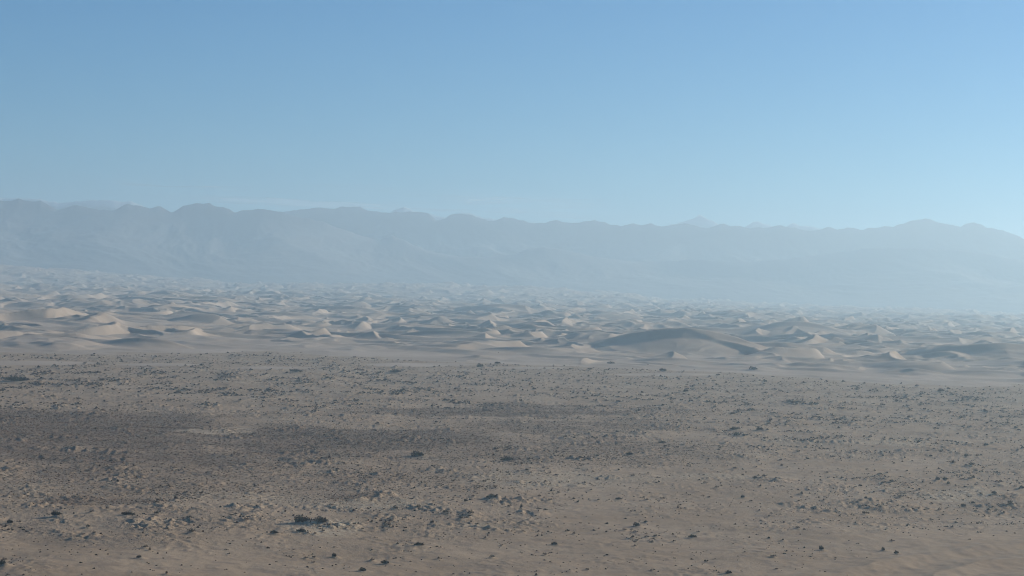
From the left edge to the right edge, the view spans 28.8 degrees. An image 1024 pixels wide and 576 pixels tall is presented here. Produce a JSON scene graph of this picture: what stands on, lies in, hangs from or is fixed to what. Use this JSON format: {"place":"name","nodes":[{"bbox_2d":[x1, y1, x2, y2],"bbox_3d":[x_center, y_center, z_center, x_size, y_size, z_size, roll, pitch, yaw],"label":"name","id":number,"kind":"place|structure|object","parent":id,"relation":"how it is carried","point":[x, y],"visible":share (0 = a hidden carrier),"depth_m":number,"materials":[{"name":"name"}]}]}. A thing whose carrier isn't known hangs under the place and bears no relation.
{"place":"outdoors","nodes":[
{"label":"outdoors","id":0,"kind":"place"},
{"bbox_2d":[0,198,820,230],"bbox_3d":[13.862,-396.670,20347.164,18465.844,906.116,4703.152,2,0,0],"label":"snowy mountains","id":1,"kind":"structure","parent":0,"point":[698,220],"depth_m":21159.94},
{"bbox_2d":[0,351,1023,575],"bbox_3d":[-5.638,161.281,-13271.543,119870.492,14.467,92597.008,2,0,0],"label":"ground","id":2,"kind":"structure","parent":0,"point":[966,549],"depth_m":1219.65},
{"bbox_2d":[5,375,29,380],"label":"desert shrub","id":3,"kind":"object","parent":2,"relation":"on","point":[14,378],"visible":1,"depth_m":2010.83,"materials":[{"name":"grey plant"}]},
{"bbox_2d":[51,510,60,514],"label":"desert shrub","id":4,"kind":"object","parent":2,"relation":"on","point":[55,513],"visible":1,"depth_m":943.15,"materials":[{"name":"grey plant"}]},
{"bbox_2d":[121,511,135,514],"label":"sprawling shrub","id":5,"kind":"object","parent":2,"relation":"on","point":[127,513],"visible":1,"depth_m":952.55,"materials":[{"name":"grey plant"}]},
{"bbox_2d":[294,514,307,521],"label":"desert shrub","id":6,"kind":"object","parent":2,"relation":"on","point":[301,519],"visible":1,"depth_m":946.66,"materials":[{"name":"grey plant"}]},
{"bbox_2d":[315,516,327,521],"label":"desert shrub","id":7,"kind":"object","parent":2,"relation":"on","point":[320,519],"visible":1,"depth_m":945.21,"materials":[{"name":"grey plant"}]},
{"bbox_2d":[410,450,423,455],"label":"desert shrub","id":8,"kind":"object","parent":2,"relation":"on","point":[418,454],"visible":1,"depth_m":1335.42,"materials":[{"name":"grey plant"}]},
{"bbox_2d":[0,382,857,567],"bbox_3d":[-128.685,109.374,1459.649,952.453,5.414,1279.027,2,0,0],"label":"dry grass","id":9,"kind":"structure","parent":2,"relation":"on","point":[248,444],"depth_m":1411.76,"materials":[{"name":"brown plant"}]},
{"bbox_2d":[500,456,513,459],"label":"sprawling shrub","id":10,"kind":"object","parent":2,"relation":"on","point":[507,458],"visible":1,"depth_m":1328.04,"materials":[{"name":"grey plant"}]},
{"bbox_2d":[0,351,1023,575],"bbox_3d":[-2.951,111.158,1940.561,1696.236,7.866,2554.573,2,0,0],"label":"scrub","id":11,"kind":"object","parent":2,"relation":"on","point":[458,402],"visible":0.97,"depth_m":1851.49,"materials":[{"name":"plant"}]},
{"bbox_2d":[0,264,1023,386],"bbox_3d":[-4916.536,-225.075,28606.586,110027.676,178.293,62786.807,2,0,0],"label":"dunes","id":12,"kind":"structure","parent":0,"point":[50,310],"depth_m":4393.88,"materials":[{"name":"beige sand"}]},
{"bbox_2d":[0,198,1023,312],"bbox_3d":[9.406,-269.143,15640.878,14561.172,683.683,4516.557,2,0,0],"label":"foothills","id":13,"kind":"structure","parent":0,"point":[210,241],"depth_m":15897.37,"materials":[{"name":"stone"}]},
{"bbox_2d":[0,0,1023,238],"label":"sky","id":14,"kind":"structure","parent":0,"point":[836,114],"materials":[{"name":"blue"}]},
{"bbox_2d":[284,206,1023,261],"bbox_3d":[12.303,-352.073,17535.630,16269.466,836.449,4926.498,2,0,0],"label":"mountain range","id":15,"kind":"structure","parent":0,"point":[460,235],"depth_m":18251.71,"materials":[{"name":"stone"}]}
]}

